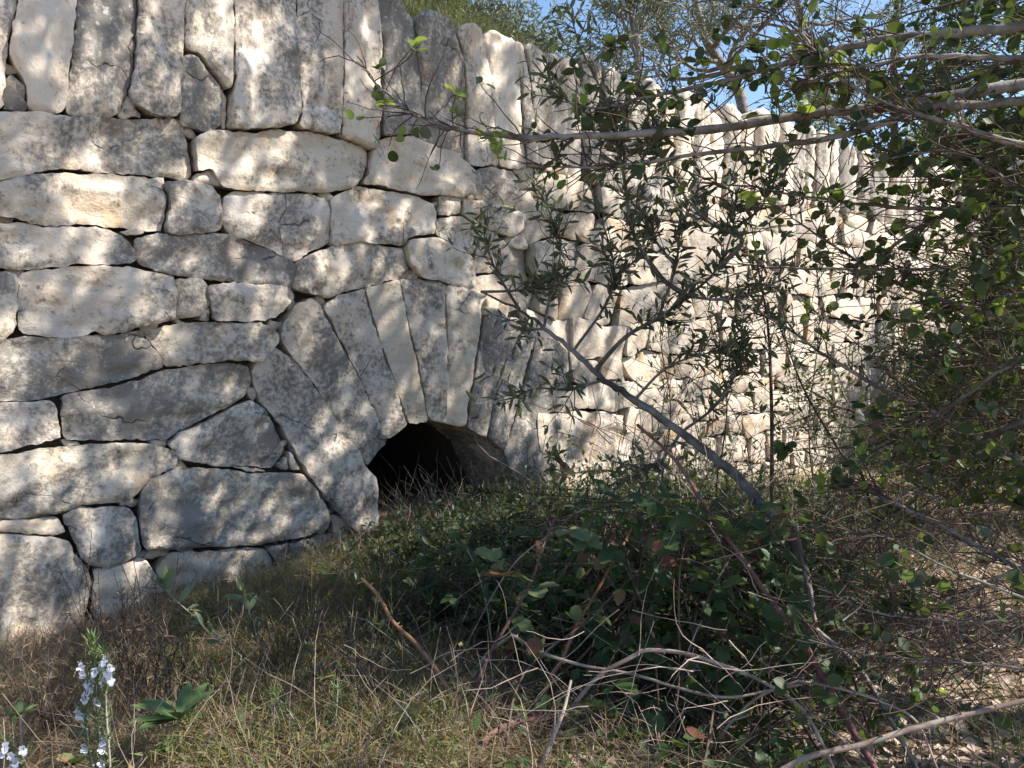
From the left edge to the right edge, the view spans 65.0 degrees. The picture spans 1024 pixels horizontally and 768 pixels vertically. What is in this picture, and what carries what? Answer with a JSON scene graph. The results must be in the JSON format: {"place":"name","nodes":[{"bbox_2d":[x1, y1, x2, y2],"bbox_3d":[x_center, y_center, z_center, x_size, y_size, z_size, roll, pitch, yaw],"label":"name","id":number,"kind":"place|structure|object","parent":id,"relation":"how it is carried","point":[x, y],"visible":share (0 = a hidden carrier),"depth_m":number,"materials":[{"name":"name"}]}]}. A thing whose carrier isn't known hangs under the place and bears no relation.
{"place":"outdoors","nodes":[
{"label":"outdoors","id":0,"kind":"place"},
{"bbox_2d":[2,467,1023,767],"bbox_3d":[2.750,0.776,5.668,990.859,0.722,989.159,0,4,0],"label":"ground","id":1,"kind":"structure","parent":0,"point":[393,481],"depth_m":2.33,"materials":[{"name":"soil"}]},
{"bbox_2d":[0,729,33,767],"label":"rosemary bush","id":2,"kind":"object","parent":1,"relation":"on","point":[18,762],"visible":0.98,"depth_m":1.44,"materials":[{"name":"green plant"}]},
{"bbox_2d":[0,700,37,761],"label":"shoot","id":3,"kind":"object","parent":1,"relation":"on","point":[18,707],"visible":0.96,"depth_m":1.80,"materials":[{"name":"green plant"}]},
{"bbox_2d":[0,599,134,767],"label":"wiry herb","id":4,"kind":"object","parent":1,"relation":"on","point":[48,706],"visible":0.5,"depth_m":2.00,"materials":[{"name":"brown plant"}]},
{"bbox_2d":[71,626,124,767],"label":"rosemary bush","id":5,"kind":"object","parent":1,"relation":"on","point":[107,669],"visible":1,"depth_m":1.50,"materials":[{"name":"white plant"}]},
{"bbox_2d":[50,526,232,713],"bbox_3d":[-1.142,0.697,2.365,0.530,0.568,0.344,2,5,29],"label":"wiry herb","id":6,"kind":"object","parent":1,"relation":"on","point":[139,663],"visible":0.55,"depth_m":2.35,"materials":[{"name":"leaf"},{"name":"plant stem"}]},
{"bbox_2d":[107,585,209,731],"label":"wiry herb","id":7,"kind":"object","parent":1,"relation":"on","point":[168,668],"visible":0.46,"depth_m":2.08,"materials":[{"name":"brown plant"}]},
{"bbox_2d":[129,681,215,767],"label":"rosette weed","id":8,"kind":"object","parent":1,"relation":"on","point":[188,698],"visible":0.97,"depth_m":1.71,"materials":[{"name":"green plant"}]},
{"bbox_2d":[155,565,241,677],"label":"leafy shoot","id":9,"kind":"object","parent":1,"relation":"on","point":[164,580],"visible":0.9,"depth_m":2.43,"materials":[{"name":"green plant"}]},
{"bbox_2d":[140,622,317,733],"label":"wiry herb","id":10,"kind":"object","parent":1,"relation":"on","point":[210,678],"visible":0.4,"depth_m":2.00,"materials":[{"name":"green plant"}]},
{"bbox_2d":[223,575,266,680],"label":"leafy shoot","id":11,"kind":"object","parent":1,"relation":"on","point":[248,606],"visible":0.88,"depth_m":2.43,"materials":[{"name":"green plant"}]},
{"bbox_2d":[222,530,354,687],"bbox_3d":[-0.687,0.731,2.333,0.435,0.597,0.427,0,4,0],"label":"wiry herb","id":12,"kind":"object","parent":1,"relation":"on","point":[282,639],"visible":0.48,"depth_m":2.40,"materials":[{"name":"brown plant"}]},
{"bbox_2d":[0,497,589,767],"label":"weeds","id":13,"kind":"object","parent":1,"relation":"on","point":[326,746],"visible":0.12,"depth_m":1.96,"materials":[{"name":"green plant"}]},
{"bbox_2d":[262,676,349,763],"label":"rosemary bush","id":14,"kind":"object","parent":1,"relation":"on","point":[282,705],"visible":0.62,"depth_m":1.65,"materials":[{"name":"green plant"}]},
{"bbox_2d":[289,639,326,676],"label":"leafy shoot","id":15,"kind":"object","parent":1,"relation":"on","point":[308,644],"visible":0.57,"depth_m":2.25,"materials":[{"name":"green plant"}]},
{"bbox_2d":[289,550,432,717],"bbox_3d":[-0.352,0.747,2.047,0.373,0.687,0.422,-2,5,-27],"label":"wiry herb","id":16,"kind":"object","parent":1,"relation":"on","point":[385,651],"visible":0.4,"depth_m":2.03,"materials":[{"name":"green plant"}]},
{"bbox_2d":[356,615,384,680],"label":"leafy shoot","id":17,"kind":"object","parent":1,"relation":"on","point":[378,626],"visible":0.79,"depth_m":2.27,"materials":[{"name":"green plant"}]},
{"bbox_2d":[311,530,442,661],"bbox_3d":[-0.466,0.735,2.689,0.425,0.601,0.491,-1,4,-19],"label":"weed mound","id":18,"kind":"object","parent":1,"relation":"on","point":[405,610],"visible":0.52,"depth_m":2.69,"materials":[{"name":"green plant"}]},
{"bbox_2d":[287,624,469,755],"bbox_3d":[-0.291,0.721,1.780,0.416,0.355,0.328,0,4,0],"label":"wiry herb","id":19,"kind":"object","parent":1,"relation":"on","point":[350,665],"visible":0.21,"depth_m":1.82,"materials":[{"name":"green plant"}]},
{"bbox_2d":[367,480,440,572],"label":"weed mound","id":20,"kind":"object","parent":1,"relation":"on","point":[393,541],"visible":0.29,"depth_m":3.46,"materials":[{"name":"green plant"}]},
{"bbox_2d":[360,577,473,742],"bbox_3d":[-0.222,0.666,1.934,0.039,0.299,0.498,-3,5,-40],"label":"bramble cane","id":21,"kind":"object","parent":1,"relation":"on","point":[411,639],"visible":0.65,"depth_m":1.96,"materials":[{"name":"plant"}]},
{"bbox_2d":[385,476,487,569],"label":"weed mound","id":22,"kind":"object","parent":1,"relation":"on","point":[435,530],"visible":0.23,"depth_m":3.45,"materials":[{"name":"green plant"}]},
{"bbox_2d":[367,519,530,637],"bbox_3d":[-0.166,0.842,2.936,0.676,0.761,0.394,-1,4,-20],"label":"weed mound","id":23,"kind":"object","parent":1,"relation":"on","point":[431,583],"visible":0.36,"depth_m":2.84,"materials":[{"name":"green plant"}]},
{"bbox_2d":[455,537,499,660],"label":"leafy shoot","id":24,"kind":"object","parent":1,"relation":"on","point":[477,566],"visible":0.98,"depth_m":2.48,"materials":[{"name":"green plant"}]},
{"bbox_2d":[397,523,568,644],"bbox_3d":[-0.090,0.831,2.733,0.597,0.638,0.462,0,4,0],"label":"weed mound","id":25,"kind":"object","parent":1,"relation":"on","point":[508,595],"visible":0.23,"depth_m":2.75,"materials":[{"name":"green plant"}]},
{"bbox_2d":[0,0,979,660],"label":"stone wall","id":26,"kind":"structure","parent":1,"relation":"on","point":[244,300],"depth_m":3.88,"materials":[{"name":"stone"}]},
{"bbox_2d":[436,461,545,579],"bbox_3d":[-0.098,0.686,3.529,0.516,0.681,0.472,0,4,0],"label":"weed mound","id":27,"kind":"object","parent":1,"relation":"on","point":[491,490],"visible":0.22,"depth_m":3.47,"materials":[{"name":"green plant"}]},
{"bbox_2d":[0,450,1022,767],"bbox_3d":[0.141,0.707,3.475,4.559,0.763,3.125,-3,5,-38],"label":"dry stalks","id":28,"kind":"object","parent":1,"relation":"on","point":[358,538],"visible":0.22,"depth_m":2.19,"materials":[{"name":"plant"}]},
{"bbox_2d":[0,473,1023,767],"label":"dry grass","id":29,"kind":"structure","parent":1,"relation":"on","point":[218,649],"depth_m":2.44,"materials":[{"name":"beige plant"}]},
{"bbox_2d":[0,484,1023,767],"bbox_3d":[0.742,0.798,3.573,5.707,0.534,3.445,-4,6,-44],"label":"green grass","id":30,"kind":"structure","parent":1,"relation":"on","point":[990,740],"depth_m":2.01,"materials":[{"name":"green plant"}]},
{"bbox_2d":[444,697,607,767],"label":"bramble cane","id":31,"kind":"object","parent":1,"relation":"on","point":[600,703],"visible":0.57,"depth_m":1.73,"materials":[{"name":"brown plant"}]},
{"bbox_2d":[459,507,593,659],"bbox_3d":[0.044,0.650,2.444,0.522,0.559,0.011,-1,4,-11],"label":"dead twig","id":32,"kind":"object","parent":1,"relation":"on","point":[504,576],"visible":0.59,"depth_m":2.42,"materials":[{"name":"wood"}]},
{"bbox_2d":[455,516,601,731],"bbox_3d":[0.025,0.603,2.002,0.429,0.481,0.218,-2,4,-23],"label":"bramble cane","id":33,"kind":"object","parent":1,"relation":"on","point":[587,537],"visible":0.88,"depth_m":2.01,"materials":[{"name":"green plant"}]},
{"bbox_2d":[443,441,617,576],"bbox_3d":[0.110,0.709,3.433,0.894,0.922,0.655,0,4,0],"label":"weed mound","id":34,"kind":"object","parent":1,"relation":"on","point":[562,484],"visible":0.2,"depth_m":3.40,"materials":[{"name":"green plant"}]},
{"bbox_2d":[537,680,571,767],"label":"dead cane","id":35,"kind":"object","parent":1,"relation":"on","point":[543,758],"visible":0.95,"depth_m":1.63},
{"bbox_2d":[490,399,624,552],"bbox_3d":[0.241,0.617,3.498,0.756,1.215,0.631,0,4,0],"label":"weed mound","id":36,"kind":"object","parent":1,"relation":"on","point":[554,470],"visible":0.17,"depth_m":3.47,"materials":[{"name":"green plant"}]},
{"bbox_2d":[532,499,630,613],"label":"dead twig","id":37,"kind":"object","parent":1,"relation":"on","point":[615,588],"visible":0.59,"depth_m":2.50,"materials":[{"name":"wood"}]},
{"bbox_2d":[529,522,635,736],"bbox_3d":[0.175,0.614,2.047,0.042,0.452,0.471,3,5,41],"label":"bramble cane","id":38,"kind":"object","parent":1,"relation":"on","point":[569,642],"visible":0.66,"depth_m":2.05,"materials":[{"name":"brown plant"}]},
{"bbox_2d":[546,569,652,694],"bbox_3d":[0.239,0.638,2.140,0.459,0.472,0.054,-2,4,-22],"label":"bramble cane","id":39,"kind":"object","parent":1,"relation":"on","point":[588,649],"visible":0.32,"depth_m":2.10,"materials":[{"name":"brown plant"}]},
{"bbox_2d":[284,456,920,673],"bbox_3d":[0.597,0.696,4.125,3.065,0.513,1.936,-3,5,-41],"label":"ground cover","id":40,"kind":"object","parent":1,"relation":"on","point":[457,508],"visible":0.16,"depth_m":3.73,"materials":[{"name":"green plant"}]},
{"bbox_2d":[294,479,932,767],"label":"bramble thicket","id":41,"kind":"object","parent":1,"relation":"on","point":[672,566],"visible":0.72,"depth_m":2.10,"materials":[{"name":"green plant"}]},
{"bbox_2d":[566,386,699,535],"bbox_3d":[0.507,0.531,3.900,0.601,1.071,0.821,3,5,36],"label":"shrub","id":42,"kind":"object","parent":1,"relation":"on","point":[600,458],"visible":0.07,"depth_m":3.89,"materials":[{"name":"green plant"}]},
{"bbox_2d":[453,633,821,716],"bbox_3d":[0.243,0.757,1.885,0.916,0.294,0.117,1,4,19],"label":"dead cane","id":43,"kind":"object","parent":1,"relation":"on","point":[504,640],"visible":0.79,"depth_m":1.82,"materials":[{"name":"plant"}]},
{"bbox_2d":[446,0,842,664],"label":"olive shrub","id":44,"kind":"object","parent":1,"relation":"on","point":[738,354],"visible":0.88,"depth_m":2.63,"materials":[{"name":"green plant"}]},
{"bbox_2d":[616,268,714,528],"bbox_3d":[0.661,0.179,3.548,0.386,1.379,0.497,0,4,0],"label":"sapling","id":45,"kind":"object","parent":1,"relation":"on","point":[662,387],"visible":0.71,"depth_m":3.50,"materials":[{"name":"green plant"}]},
{"bbox_2d":[312,0,1023,767],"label":"evergreen tree","id":46,"kind":"object","parent":1,"relation":"on","point":[994,166],"visible":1,"depth_m":1.86,"materials":[{"name":"green plant"}]},
{"bbox_2d":[324,302,1023,767],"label":"dead twig tangle","id":47,"kind":"object","parent":1,"relation":"on","point":[734,510],"visible":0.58,"depth_m":2.07,"materials":[{"name":"dry twig wood"},{"name":"bark"}]},
{"bbox_2d":[330,471,1023,767],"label":"leaf carpet","id":48,"kind":"object","parent":1,"relation":"on","point":[762,758],"visible":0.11,"depth_m":1.90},
{"bbox_2d":[544,648,834,767],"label":"dead cane","id":49,"kind":"object","parent":1,"relation":"on","point":[635,655],"visible":0.88,"depth_m":1.79,"materials":[{"name":"plant"}]},
{"bbox_2d":[596,429,813,568],"bbox_3d":[0.804,0.625,3.495,0.956,0.871,0.694,1,4,18],"label":"weed mound","id":50,"kind":"object","parent":1,"relation":"on","point":[726,485],"visible":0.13,"depth_m":3.48,"materials":[{"name":"green plant"}]},
{"bbox_2d":[660,272,774,540],"bbox_3d":[0.823,0.191,3.184,0.471,1.337,0.414,0,4,0],"label":"sapling","id":51,"kind":"object","parent":1,"relation":"on","point":[721,355],"visible":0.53,"depth_m":3.20,"materials":[{"name":"green plant"}]},
{"bbox_2d":[452,431,993,639],"bbox_3d":[1.125,0.539,3.321,2.680,0.774,2.215,0,4,0],"label":"brushwood","id":52,"kind":"object","parent":1,"relation":"on","point":[838,547],"visible":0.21,"depth_m":2.93,"materials":[{"name":"green plant"}]},
{"bbox_2d":[449,439,1001,640],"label":"brush leaves","id":53,"kind":"object","parent":52,"relation":"attached to","point":[635,482],"visible":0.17,"depth_m":2.94,"materials":[{"name":"green plant"}]},
{"bbox_2d":[653,391,830,529],"bbox_3d":[1.143,0.563,4.208,0.934,1.113,0.673,-3,5,-33],"label":"shrub","id":54,"kind":"object","parent":1,"relation":"on","point":[700,470],"visible":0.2,"depth_m":4.18,"materials":[{"name":"green plant"}]},
{"bbox_2d":[636,424,878,767],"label":"bramble cane","id":55,"kind":"object","parent":1,"relation":"on","point":[795,621],"visible":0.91,"depth_m":1.82,"materials":[{"name":"brown plant"}]},
{"bbox_2d":[703,199,811,602],"bbox_3d":[0.893,0.101,2.900,0.390,1.573,0.454,0,4,0],"label":"sapling","id":56,"kind":"object","parent":1,"relation":"on","point":[771,380],"visible":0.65,"depth_m":2.89,"materials":[{"name":"green plant"}]},
{"bbox_2d":[702,240,901,620],"bbox_3d":[1.020,0.201,2.877,0.746,1.408,0.364,2,5,30],"label":"sapling","id":57,"kind":"object","parent":1,"relation":"on","point":[826,429],"visible":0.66,"depth_m":2.86,"materials":[{"name":"green plant"}]},
{"bbox_2d":[670,440,937,570],"bbox_3d":[1.349,0.689,3.563,1.365,0.813,0.786,0,4,0],"label":"weed mound","id":58,"kind":"object","parent":1,"relation":"on","point":[739,497],"visible":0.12,"depth_m":3.56,"materials":[{"name":"green plant"}]},
{"bbox_2d":[759,232,862,572],"bbox_3d":[1.333,0.099,3.659,0.507,1.573,0.421,0,4,0],"label":"sapling","id":59,"kind":"object","parent":1,"relation":"on","point":[813,314],"visible":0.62,"depth_m":3.60,"materials":[{"name":"green plant"}]},
{"bbox_2d":[694,680,937,767],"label":"dead cane","id":60,"kind":"object","parent":1,"relation":"on","point":[805,682],"visible":0.81,"depth_m":1.68,"materials":[{"name":"plant"}]},
{"bbox_2d":[792,358,891,527],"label":"shrub","id":61,"kind":"object","parent":1,"relation":"on","point":[839,438],"visible":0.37,"depth_m":4.59,"materials":[{"name":"green plant"}]},
{"bbox_2d":[794,523,918,767],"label":"dead cane","id":62,"kind":"object","parent":1,"relation":"on","point":[870,685],"visible":0.7,"depth_m":2.00,"materials":[{"name":"grey plant"}]},
{"bbox_2d":[699,457,1023,536],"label":"rough grass","id":63,"kind":"structure","parent":1,"relation":"on","point":[954,512],"depth_m":5.93,"materials":[{"name":"green plant"}]},
{"bbox_2d":[745,234,1023,524],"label":"side tree","id":64,"kind":"object","parent":1,"relation":"on","point":[923,454],"visible":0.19,"depth_m":5.52,"materials":[{"name":"green plant"}]},
{"bbox_2d":[780,696,1023,767],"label":"dead cane","id":65,"kind":"object","parent":1,"relation":"on","point":[878,739],"visible":1,"depth_m":1.55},
{"bbox_2d":[872,346,1010,468],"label":"scrub bush","id":66,"kind":"object","parent":1,"relation":"on","point":[899,400],"visible":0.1,"depth_m":7.53,"materials":[{"name":"green plant"}]},
{"bbox_2d":[881,111,1002,168],"bbox_3d":[11.423,-3.934,21.937,5.666,7.784,7.474,3,5,36],"label":"side tree","id":67,"kind":"object","parent":1,"relation":"on","point":[937,127],"visible":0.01,"depth_m":20.68,"materials":[{"name":"green plant"}]},
{"bbox_2d":[865,224,1023,476],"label":"side tree","id":68,"kind":"object","parent":1,"relation":"on","point":[907,351],"visible":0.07,"depth_m":7.89,"materials":[{"name":"green plant"}]},
{"bbox_2d":[887,349,1023,498],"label":"scrub bush","id":69,"kind":"object","parent":1,"relation":"on","point":[946,483],"visible":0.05,"depth_m":6.18,"materials":[{"name":"green plant"}]},
{"bbox_2d":[914,72,1023,353],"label":"side tree","id":70,"kind":"object","parent":1,"relation":"on","point":[959,113],"visible":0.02,"depth_m":11.71,"materials":[{"name":"green plant"}]},
{"bbox_2d":[918,92,1023,234],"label":"side tree","id":71,"kind":"object","parent":1,"relation":"on","point":[1000,131],"depth_m":13.57,"materials":[{"name":"green plant"}]},
{"bbox_2d":[977,198,1023,357],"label":"side tree","id":72,"kind":"object","parent":1,"relation":"on","point":[1021,199],"depth_m":10.06,"materials":[{"name":"green plant"}]},
{"bbox_2d":[406,0,1023,165],"label":"sky","id":73,"kind":"structure","parent":0,"point":[752,97],"materials":[{"name":"blue"}]},
{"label":"terrace ground","id":74,"kind":"structure","parent":0,"visible":0},
{"bbox_2d":[403,0,482,27],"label":"bank shrub","id":75,"kind":"object","parent":74,"relation":"on","point":[447,2],"visible":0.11,"depth_m":6.39,"materials":[{"name":"green plant"}]},
{"bbox_2d":[401,0,569,58],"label":"bank grass","id":76,"kind":"structure","parent":74,"relation":"on","point":[407,6],"depth_m":4.82,"materials":[{"name":"green plant"}]},
{"bbox_2d":[440,0,563,53],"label":"bank shrub","id":77,"kind":"object","parent":74,"relation":"on","point":[505,15],"visible":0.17,"depth_m":6.83,"materials":[{"name":"green plant"}]},
{"bbox_2d":[455,0,584,58],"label":"bank shrub","id":78,"kind":"object","parent":74,"relation":"on","point":[543,32],"visible":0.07,"depth_m":8.23,"materials":[{"name":"green plant"}]},
{"bbox_2d":[507,16,641,79],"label":"bank shrub","id":79,"kind":"object","parent":74,"relation":"on","point":[568,53],"visible":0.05,"depth_m":7.32,"materials":[{"name":"green plant"}]},
{"bbox_2d":[563,0,768,93],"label":"olive tree","id":80,"kind":"object","parent":74,"relation":"on","point":[658,5],"visible":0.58,"depth_m":9.96,"materials":[{"name":"green plant"}]},
{"bbox_2d":[592,0,894,113],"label":"olive tree","id":81,"kind":"object","parent":74,"relation":"on","point":[718,61],"visible":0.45,"depth_m":10.76,"materials":[{"name":"green plant"}]},
{"bbox_2d":[653,0,966,131],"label":"olive tree","id":82,"kind":"object","parent":74,"relation":"on","point":[799,12],"visible":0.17,"depth_m":12.47,"materials":[{"name":"green plant"}]},
{"bbox_2d":[780,73,850,132],"bbox_3d":[3.255,-2.656,9.924,1.408,1.963,1.812,-1,4,-13],"label":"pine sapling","id":83,"kind":"object","parent":74,"relation":"on","point":[815,104],"visible":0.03,"depth_m":9.39,"materials":[{"name":"green plant"}]},
{"bbox_2d":[734,0,1023,168],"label":"dark tree","id":84,"kind":"object","parent":74,"relation":"on","point":[898,4],"visible":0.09,"depth_m":13.73,"materials":[{"name":"green plant"}]}
]}

